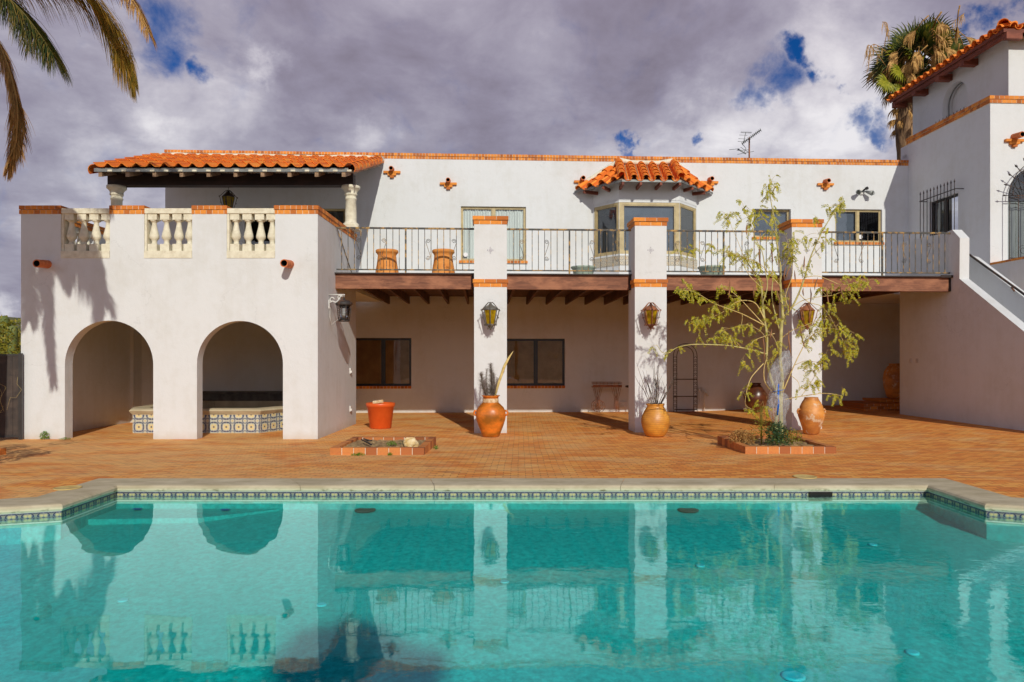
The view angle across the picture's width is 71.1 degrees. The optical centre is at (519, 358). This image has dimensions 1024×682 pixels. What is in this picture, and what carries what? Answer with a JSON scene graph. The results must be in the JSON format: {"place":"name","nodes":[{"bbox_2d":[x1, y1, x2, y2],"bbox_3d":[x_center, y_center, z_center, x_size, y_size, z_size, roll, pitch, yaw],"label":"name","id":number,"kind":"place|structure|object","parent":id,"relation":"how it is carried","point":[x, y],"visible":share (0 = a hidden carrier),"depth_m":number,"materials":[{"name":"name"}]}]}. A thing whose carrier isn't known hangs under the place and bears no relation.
{"place":"outdoors","nodes":[
{"label":"outdoors","id":0,"kind":"place"},
{"bbox_2d":[0,316,8,342],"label":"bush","id":1,"kind":"object","parent":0,"point":[3,318],"visible":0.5,"depth_m":33.84,"materials":[{"name":"green plant"}]},
{"bbox_2d":[8,317,20,331],"bbox_3d":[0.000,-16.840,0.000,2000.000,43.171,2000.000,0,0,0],"label":"desert ground","id":2,"kind":"structure","parent":0,"point":[11,318],"depth_m":476.00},
{"bbox_2d":[0,315,20,353],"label":"desert bush","id":3,"kind":"object","parent":2,"relation":"on","point":[3,326],"visible":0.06,"depth_m":27.25,"materials":[{"name":"green plant"}]},
{"bbox_2d":[0,329,20,353],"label":"desert bush","id":4,"kind":"object","parent":2,"relation":"on","point":[6,347],"visible":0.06,"depth_m":21.94,"materials":[{"name":"green plant"}]},
{"bbox_2d":[7,326,17,353],"bbox_3d":[-19.106,0.412,27.000,0.336,3.266,0.336,0,0,0],"label":"saguaro","id":5,"kind":"object","parent":2,"relation":"on","point":[15,331],"visible":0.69,"depth_m":26.88,"materials":[{"name":"green plant"}]},
{"bbox_2d":[164,149,951,412],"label":"house","id":6,"kind":"structure","parent":2,"relation":"on","point":[416,355],"depth_m":23.23,"materials":[{"name":"white paint"}]},
{"bbox_2d":[245,209,344,243],"bbox_3d":[-7.156,-3.396,22.931,3.166,2.760,0.136,0,0,-3],"label":"sliding door","id":7,"kind":"structure","parent":6,"relation":"in","point":[340,216],"depth_m":23.03,"materials":[{"name":"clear glass"}]},
{"bbox_2d":[356,338,410,388],"bbox_3d":[-4.472,0.168,22.968,1.982,1.622,0.191,0,0,-3],"label":"window","id":8,"kind":"structure","parent":6,"relation":"in","point":[383,367],"depth_m":23.04,"materials":[{"name":"black glass"}]},
{"bbox_2d":[459,207,527,263],"bbox_3d":[-0.854,-3.970,23.172,2.201,1.832,0.235,0,0,-3],"label":"window","id":9,"kind":"structure","parent":6,"relation":"in","point":[516,215],"depth_m":23.24,"materials":[{"name":"white glass"}]},
{"bbox_2d":[507,339,564,387],"bbox_3d":[0.459,0.174,23.215,2.002,1.605,0.191,0,0,-3],"label":"window","id":10,"kind":"structure","parent":6,"relation":"in","point":[540,365],"depth_m":23.29,"materials":[{"name":"black glass"}]},
{"bbox_2d":[335,272,952,304],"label":"balcony","id":11,"kind":"structure","parent":6,"relation":"attached to","point":[589,288],"depth_m":17.45,"materials":[{"name":"brown wood"}]},
{"bbox_2d":[376,248,398,272],"bbox_3d":[-3.389,-2.389,18.299,0.610,0.735,0.610,0,0,0],"label":"terracotta pot","id":12,"kind":"object","parent":11,"relation":"on","point":[391,259],"visible":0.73,"depth_m":18.08,"materials":[{"name":"orange ceramic"}]},
{"bbox_2d":[336,227,473,272],"bbox_3d":[-2.714,-2.563,17.226,3.256,1.087,0.546,0,0,0],"label":"balcony railing","id":13,"kind":"object","parent":11,"relation":"on","point":[406,228],"visible":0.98,"depth_m":17.05,"materials":[{"name":"metal"}]},
{"bbox_2d":[432,248,454,272],"bbox_3d":[-1.951,-2.389,18.299,0.610,0.735,0.610,0,0,0],"label":"terracotta pot","id":14,"kind":"object","parent":11,"relation":"on","point":[448,260],"visible":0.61,"depth_m":18.08,"materials":[{"name":"orange ceramic"}]},
{"bbox_2d":[507,228,630,273],"bbox_3d":[1.179,-2.563,17.250,3.013,1.087,0.044,0,0,-3],"label":"balcony railing","id":15,"kind":"object","parent":11,"relation":"on","point":[588,230],"visible":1,"depth_m":17.25,"materials":[{"name":"metal"}]},
{"bbox_2d":[571,265,595,273],"bbox_3d":[1.585,-2.151,17.900,0.632,0.260,0.632,0,0,0],"label":"planter bowl","id":16,"kind":"object","parent":11,"relation":"on","point":[583,267],"visible":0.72,"depth_m":17.66,"materials":[{"name":"green ceramic"}]},
{"bbox_2d":[697,265,725,274],"bbox_3d":[4.790,-2.151,17.900,0.694,0.260,0.694,0,0,0],"label":"planter bowl","id":17,"kind":"object","parent":11,"relation":"on","point":[708,268],"visible":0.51,"depth_m":17.65,"materials":[{"name":"green ceramic"}]},
{"bbox_2d":[667,230,783,274],"bbox_3d":[4.944,-2.563,17.439,3.015,1.087,0.044,0,0,-3],"label":"balcony railing","id":18,"kind":"object","parent":11,"relation":"on","point":[711,231],"visible":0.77,"depth_m":17.42,"materials":[{"name":"metal"}]},
{"bbox_2d":[822,231,949,274],"bbox_3d":[8.903,-2.563,17.637,3.451,1.087,0.044,0,0,-3],"label":"balcony railing","id":19,"kind":"object","parent":11,"relation":"on","point":[891,233],"visible":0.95,"depth_m":17.64,"materials":[{"name":"metal"}]},
{"bbox_2d":[574,158,713,273],"bbox_3d":[4.035,-4.256,22.555,4.540,4.522,1.872,0,0,0],"label":"bay window","id":20,"kind":"structure","parent":6,"relation":"in","point":[654,187],"depth_m":22.57,"materials":[{"name":"orange tile"}]},
{"bbox_2d":[729,129,760,157],"bbox_3d":[8.595,-8.079,27.000,1.425,1.326,1.208,0,0,0],"label":"tv antenna","id":21,"kind":"object","parent":6,"relation":"on","point":[748,141],"visible":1,"depth_m":26.99,"materials":[{"name":"metal"}]},
{"bbox_2d":[752,210,788,239],"bbox_3d":[8.292,-4.398,23.662,1.359,1.014,0.300,0,0,-3],"label":"window","id":22,"kind":"structure","parent":6,"relation":"in","point":[781,212],"depth_m":23.79,"materials":[{"name":"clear glass"}]},
{"bbox_2d":[834,210,883,244],"bbox_3d":[11.209,-4.335,23.777,1.687,1.178,0.240,0,0,-3],"label":"window","id":23,"kind":"structure","parent":6,"relation":"in","point":[838,226],"depth_m":23.84,"materials":[{"name":"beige glass"}]},
{"bbox_2d":[856,187,873,195],"bbox_3d":[11.318,-5.479,23.567,0.624,0.306,0.325,0,0,0],"label":"security light","id":24,"kind":"object","parent":6,"relation":"attached to","point":[861,191],"visible":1,"depth_m":23.52,"materials":[{"name":"white metal"}]},
{"bbox_2d":[861,5,975,159],"bbox_3d":[17.257,-6.406,31.054,4.640,16.703,4.408,0,0,27],"label":"fan palm","id":25,"kind":"object","parent":2,"relation":"on","point":[935,42],"visible":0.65,"depth_m":30.25,"materials":[{"name":"green plant"}]},
{"bbox_2d":[0,405,1023,498],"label":"patio paving","id":26,"kind":"structure","parent":0,"point":[884,444],"depth_m":12.52,"materials":[{"name":"tile"}]},
{"bbox_2d":[0,448,5,454],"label":"brick edging","id":27,"kind":"object","parent":26,"relation":"on","point":[2,451],"visible":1,"depth_m":12.47,"materials":[{"name":"orange brick"}]},
{"bbox_2d":[0,353,22,439],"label":"fence gate","id":28,"kind":"structure","parent":26,"relation":"on","point":[11,415],"depth_m":15.32,"materials":[{"name":"brown wood"}]},
{"bbox_2d":[39,431,48,438],"bbox_3d":[-10.195,1.650,15.373,0.197,0.191,0.174,0,0,0],"label":"weed","id":29,"kind":"object","parent":26,"relation":"on","point":[45,433],"visible":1,"depth_m":15.38,"materials":[{"name":"green plant"}]},
{"bbox_2d":[53,485,81,489],"bbox_3d":[-5.559,1.593,8.810,0.310,0.012,0.310,0,0,0],"label":"skimmer lid","id":30,"kind":"object","parent":26,"relation":"on","point":[69,487],"visible":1,"depth_m":8.81,"materials":[{"name":"beige plastic"}]},
{"bbox_2d":[0,0,157,181],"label":"feather palm","id":31,"kind":"object","parent":26,"relation":"on","point":[23,22],"visible":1,"depth_m":12.52,"materials":[{"name":"green plant"}]},
{"bbox_2d":[19,205,381,438],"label":"arcade block","id":32,"kind":"structure","parent":26,"relation":"on","point":[123,312],"depth_m":15.46,"materials":[{"name":"white paint"}]},
{"bbox_2d":[88,152,383,231],"bbox_3d":[-7.783,-4.235,20.276,7.450,4.480,5.367,0,0,0],"label":"terrace porch","id":33,"kind":"object","parent":32,"relation":"on","point":[194,170],"visible":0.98,"depth_m":18.36,"materials":[{"name":"orange tile"}]},
{"bbox_2d":[219,188,237,207],"bbox_3d":[-8.133,-4.704,20.000,0.448,1.330,0.515,0,0,0],"label":"hanging lantern","id":34,"kind":"object","parent":33,"relation":"hanging from","point":[228,197],"visible":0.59,"depth_m":19.91,"materials":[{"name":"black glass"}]},
{"bbox_2d":[329,294,352,324],"bbox_3d":[-4.087,-1.110,16.408,0.518,0.703,0.370,0,0,22],"label":"bracket lantern","id":35,"kind":"object","parent":32,"relation":"attached to","point":[344,304],"visible":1,"depth_m":16.35,"materials":[{"name":"metal"}]},
{"bbox_2d":[129,391,282,432],"bbox_3d":[-7.115,1.375,18.442,4.520,0.880,3.715,0,0,0],"label":"hot tub","id":36,"kind":"object","parent":26,"relation":"on","point":[242,411],"visible":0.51,"depth_m":16.71,"materials":[{"name":"tile"}]},
{"bbox_2d":[366,402,394,428],"bbox_3d":[-3.478,1.430,17.900,0.724,0.631,0.725,0,0,0],"label":"plastic pot","id":37,"kind":"object","parent":26,"relation":"on","point":[380,416],"visible":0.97,"depth_m":17.64,"materials":[{"name":"plastic"}]},
{"bbox_2d":[330,436,435,454],"bbox_3d":[-2.474,1.662,13.310,1.634,0.218,1.784,0,0,0],"label":"brick planter","id":38,"kind":"object","parent":26,"relation":"on","point":[356,445],"visible":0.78,"depth_m":12.75,"materials":[{"name":"brick"}]},
{"bbox_2d":[386,441,396,445],"bbox_3d":[-2.331,1.539,13.001,0.209,0.096,0.172,0,0,0],"label":"weed","id":39,"kind":"object","parent":38,"relation":"on","point":[392,442],"visible":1,"depth_m":12.99,"materials":[{"name":"green plant"}]},
{"bbox_2d":[403,437,418,446],"bbox_3d":[-1.977,1.556,13.004,0.283,0.240,0.213,0,0,0],"label":"garden rock","id":40,"kind":"object","parent":38,"relation":"on","point":[410,442],"visible":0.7,"depth_m":12.93,"materials":[{"name":"beige stone"}]},
{"bbox_2d":[473,216,507,432],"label":"balcony pillar","id":41,"kind":"structure","parent":26,"relation":"on","point":[490,281],"depth_m":16.69,"materials":[{"name":"white paint"}]},
{"bbox_2d":[481,302,499,329],"bbox_3d":[-0.671,-0.961,16.411,0.449,0.642,0.542,0,0,0],"label":"wall lantern","id":42,"kind":"object","parent":41,"relation":"attached to","point":[490,311],"depth_m":16.31,"materials":[{"name":"yellow glass"}]},
{"bbox_2d":[473,395,508,436],"bbox_3d":[-0.645,1.287,15.944,0.667,0.916,0.667,0,0,45],"label":"amphora","id":43,"kind":"object","parent":26,"relation":"on","point":[490,414],"visible":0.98,"depth_m":15.73,"materials":[{"name":"orange ceramic"}]},
{"bbox_2d":[477,363,498,395],"bbox_3d":[-0.719,0.515,15.932,0.574,0.863,0.395,0,0,-16],"label":"cactus","id":44,"kind":"object","parent":43,"relation":"in","point":[491,390],"visible":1,"depth_m":15.93,"materials":[{"name":"plant"}]},
{"bbox_2d":[494,352,512,395],"bbox_3d":[-0.363,0.371,15.930,0.440,1.056,0.029,0,0,0],"label":"dried pod","id":45,"kind":"object","parent":43,"relation":"in","point":[502,372],"visible":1,"depth_m":15.92,"materials":[{"name":"beige plant"}]},
{"bbox_2d":[0,501,1023,681],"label":"pool basin","id":46,"kind":"object","parent":26,"relation":"in","point":[599,591],"visible":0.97,"depth_m":6.55,"materials":[{"name":"liquid"}]},
{"bbox_2d":[117,598,128,602],"bbox_3d":[-3.540,2.159,6.391,0.090,0.018,0.090,0,0,0],"label":"pool fitting","id":47,"kind":"object","parent":46,"relation":"on","point":[122,600],"visible":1,"depth_m":6.37,"materials":[{"name":"teal plastic"}]},
{"bbox_2d":[316,602,326,606],"bbox_3d":[-1.745,2.170,6.308,0.090,0.018,0.090,0,0,0],"label":"pool fitting","id":48,"kind":"object","parent":46,"relation":"on","point":[322,604],"visible":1,"depth_m":6.29,"materials":[{"name":"teal plastic"}]},
{"bbox_2d":[355,508,375,512],"bbox_3d":[-1.937,1.900,8.978,0.260,0.018,0.260,0,0,0],"label":"pool drain","id":49,"kind":"object","parent":46,"relation":"on","point":[362,510],"visible":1,"depth_m":8.91,"materials":[{"name":"paint"}]},
{"bbox_2d":[500,579,508,583],"bbox_3d":[-0.145,2.112,6.774,0.090,0.018,0.090,0,0,0],"label":"pool fitting","id":50,"kind":"object","parent":46,"relation":"on","point":[504,581],"visible":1,"depth_m":6.75,"materials":[{"name":"teal plastic"}]},
{"bbox_2d":[678,508,698,512],"bbox_3d":[2.108,1.900,8.978,0.260,0.018,0.260,0,0,0],"label":"pool drain","id":51,"kind":"object","parent":46,"relation":"on","point":[690,510],"visible":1,"depth_m":8.91,"materials":[{"name":"paint"}]},
{"bbox_2d":[696,564,704,567],"bbox_3d":[1.800,2.068,7.146,0.090,0.018,0.090,0,0,0],"label":"pool fitting","id":52,"kind":"object","parent":46,"relation":"on","point":[700,565],"visible":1,"depth_m":7.13,"materials":[{"name":"teal plastic"}]},
{"bbox_2d":[781,670,805,681],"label":"pool fitting","id":53,"kind":"object","parent":46,"relation":"on","point":[792,676],"visible":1,"depth_m":5.20,"materials":[{"name":"teal plastic"}]},
{"bbox_2d":[905,649,919,655],"bbox_3d":[3.031,2.271,5.534,0.100,0.018,0.100,0,0,0],"label":"pool fitting","id":54,"kind":"object","parent":46,"relation":"on","point":[912,652],"visible":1,"depth_m":5.52,"materials":[{"name":"teal plastic"}]},
{"bbox_2d":[0,478,1023,525],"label":"pool edge","id":55,"kind":"object","parent":26,"relation":"on","point":[59,506],"visible":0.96,"depth_m":9.04,"materials":[{"name":"concrete"}]},
{"bbox_2d":[591,382,621,412],"bbox_3d":[2.761,1.241,22.825,0.947,0.963,0.397,0,0,0],"label":"table","id":56,"kind":"object","parent":26,"relation":"on","point":[599,405],"visible":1,"depth_m":22.70,"materials":[{"name":"wood"}]},
{"bbox_2d":[627,217,667,431],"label":"balcony pillar","id":57,"kind":"structure","parent":26,"relation":"on","point":[648,255],"depth_m":16.89,"materials":[{"name":"white paint"}]},
{"bbox_2d":[641,302,660,329],"bbox_3d":[3.032,-0.969,16.596,0.448,0.642,0.542,0,0,0],"label":"wall lantern","id":58,"kind":"object","parent":57,"relation":"attached to","point":[650,311],"depth_m":16.50,"materials":[{"name":"yellow glass"}]},
{"bbox_2d":[641,403,669,436],"bbox_3d":[3.026,1.378,16.003,0.635,0.727,0.636,0,0,0],"label":"clay jar","id":59,"kind":"object","parent":26,"relation":"on","point":[655,420],"visible":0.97,"depth_m":15.78,"materials":[{"name":"orange ceramic"}]},
{"bbox_2d":[637,362,677,403],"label":"bare sticks","id":60,"kind":"object","parent":59,"relation":"in","point":[656,388],"visible":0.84,"depth_m":16.00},
{"bbox_2d":[673,343,696,411],"bbox_3d":[5.308,0.620,23.004,0.792,2.191,0.020,0,0,-3],"label":"arch trellis","id":61,"kind":"object","parent":26,"relation":"on","point":[676,396],"visible":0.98,"depth_m":22.99,"materials":[{"name":"metal"}]},
{"bbox_2d":[743,383,767,411],"bbox_3d":[7.328,1.225,22.294,0.709,0.906,0.709,0,0,-44],"label":"dark jar","id":62,"kind":"object","parent":26,"relation":"on","point":[757,390],"visible":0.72,"depth_m":22.05,"materials":[{"name":"ceramic"}]},
{"bbox_2d":[717,436,835,453],"bbox_3d":[4.770,1.668,13.510,1.604,0.218,1.783,0,0,0],"label":"brick planter","id":63,"kind":"object","parent":26,"relation":"on","point":[809,446],"visible":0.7,"depth_m":12.64,"materials":[{"name":"brick"}]},
{"bbox_2d":[729,428,755,443],"bbox_3d":[4.153,1.460,13.400,0.505,0.304,0.419,0,0,0],"label":"dry brush","id":64,"kind":"object","parent":63,"relation":"on","point":[742,437],"visible":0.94,"depth_m":13.35,"materials":[{"name":"brown plant"}]},
{"bbox_2d":[749,403,773,444],"bbox_3d":[4.497,1.223,13.344,0.453,0.775,0.365,0,0,0],"label":"climbing plant","id":65,"kind":"object","parent":63,"relation":"on","point":[760,428],"visible":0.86,"depth_m":13.34,"materials":[{"name":"green plant"}]},
{"bbox_2d":[648,175,879,438],"bbox_3d":[4.499,-0.957,13.425,4.266,4.985,0.884,0,0,4],"label":"young tree","id":66,"kind":"object","parent":63,"relation":"on","point":[844,331],"visible":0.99,"depth_m":13.39,"materials":[{"name":"green plant"}]},
{"bbox_2d":[768,350,788,423],"bbox_3d":[4.846,0.561,13.406,0.429,1.423,0.354,0,0,35],"label":"plastic wrap","id":67,"kind":"object","parent":66,"relation":"attached to","point":[780,384],"visible":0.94,"depth_m":13.42,"materials":[{"name":"grey"}]},
{"bbox_2d":[773,384,784,414],"bbox_3d":[4.821,0.770,13.314,0.227,0.590,0.092,0,0,0],"label":"blue tape","id":68,"kind":"object","parent":67,"relation":"attached to","point":[778,400],"visible":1,"depth_m":13.32,"materials":[{"name":"blue plastic"}]},
{"bbox_2d":[764,421,789,445],"bbox_3d":[4.722,1.377,13.152,0.472,0.469,0.398,0,0,0],"label":"ground plant","id":69,"kind":"object","parent":63,"relation":"on","point":[777,435],"visible":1,"depth_m":13.10,"materials":[{"name":"green plant"}]},
{"bbox_2d":[782,427,804,444],"bbox_3d":[5.046,1.449,13.297,0.455,0.325,0.384,0,0,0],"label":"ground plant","id":70,"kind":"object","parent":63,"relation":"on","point":[791,440],"visible":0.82,"depth_m":13.28,"materials":[{"name":"plant"}]},
{"bbox_2d":[777,219,823,429],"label":"balcony pillar","id":71,"kind":"structure","parent":26,"relation":"on","point":[792,405],"depth_m":17.08,"materials":[{"name":"white paint"}]},
{"bbox_2d":[796,303,818,329],"bbox_3d":[6.723,-0.976,16.780,0.448,0.642,0.542,0,0,0],"label":"wall lantern","id":72,"kind":"object","parent":71,"relation":"attached to","point":[807,311],"depth_m":16.68,"materials":[{"name":"yellow glass"}]},
{"bbox_2d":[793,474,816,478],"bbox_3d":[3.835,1.593,9.642,0.310,0.012,0.310,0,0,0],"label":"skimmer lid","id":73,"kind":"object","parent":26,"relation":"on","point":[803,476],"visible":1,"depth_m":9.63,"materials":[{"name":"beige plastic"}]},
{"bbox_2d":[797,397,825,433],"bbox_3d":[6.590,1.295,16.195,0.577,0.823,0.577,0,0,34],"label":"urn","id":74,"kind":"object","parent":26,"relation":"on","point":[811,412],"visible":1,"depth_m":16.02,"materials":[{"name":"brown ceramic"}]},
{"bbox_2d":[840,398,899,410],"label":"brick steps","id":75,"kind":"structure","parent":26,"relation":"on","point":[873,404],"depth_m":21.65,"materials":[{"name":"red brick"}]},
{"bbox_2d":[883,363,899,399],"bbox_3d":[11.627,0.715,22.102,0.800,1.100,0.800,0,0,0],"label":"shaded jar","id":76,"kind":"object","parent":75,"relation":"on","point":[891,379],"visible":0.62,"depth_m":21.88,"materials":[{"name":"brown ceramic"}]},
{"bbox_2d":[886,18,1023,290],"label":"tower wing","id":77,"kind":"structure","parent":26,"relation":"on","point":[965,142],"depth_m":20.97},
{"bbox_2d":[932,194,957,235],"bbox_3d":[13.128,-4.190,21.991,0.136,1.468,1.371,0,0,-3],"label":"window","id":78,"kind":"structure","parent":77,"relation":"in","point":[950,197],"depth_m":22.31,"materials":[{"name":"brown metal"}]},
{"bbox_2d":[900,230,1023,430],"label":"garden stair","id":79,"kind":"object","parent":26,"relation":"on","point":[962,350],"visible":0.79,"depth_m":17.47,"materials":[{"name":"white paint"}]},
{"bbox_2d":[0,0,1023,317],"label":"sky","id":80,"kind":"structure","parent":0,"point":[663,78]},
{"bbox_2d":[77,494,1023,523],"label":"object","id":81,"kind":"structure","parent":0,"point":[141,499],"depth_m":8.72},
{"bbox_3d":[-3.508,1.160,17.880,0.225,0.070,0.121,0,0,0],"label":"brick piece","id":82,"kind":"object","parent":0,"visible":0},
{"bbox_2d":[373,399,383,403],"bbox_3d":[-3.528,1.085,17.840,0.260,0.104,0.110,0,0,-7],"label":"brick piece","id":83,"kind":"object","parent":82,"relation":"on","point":[378,401],"visible":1,"depth_m":17.79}
]}

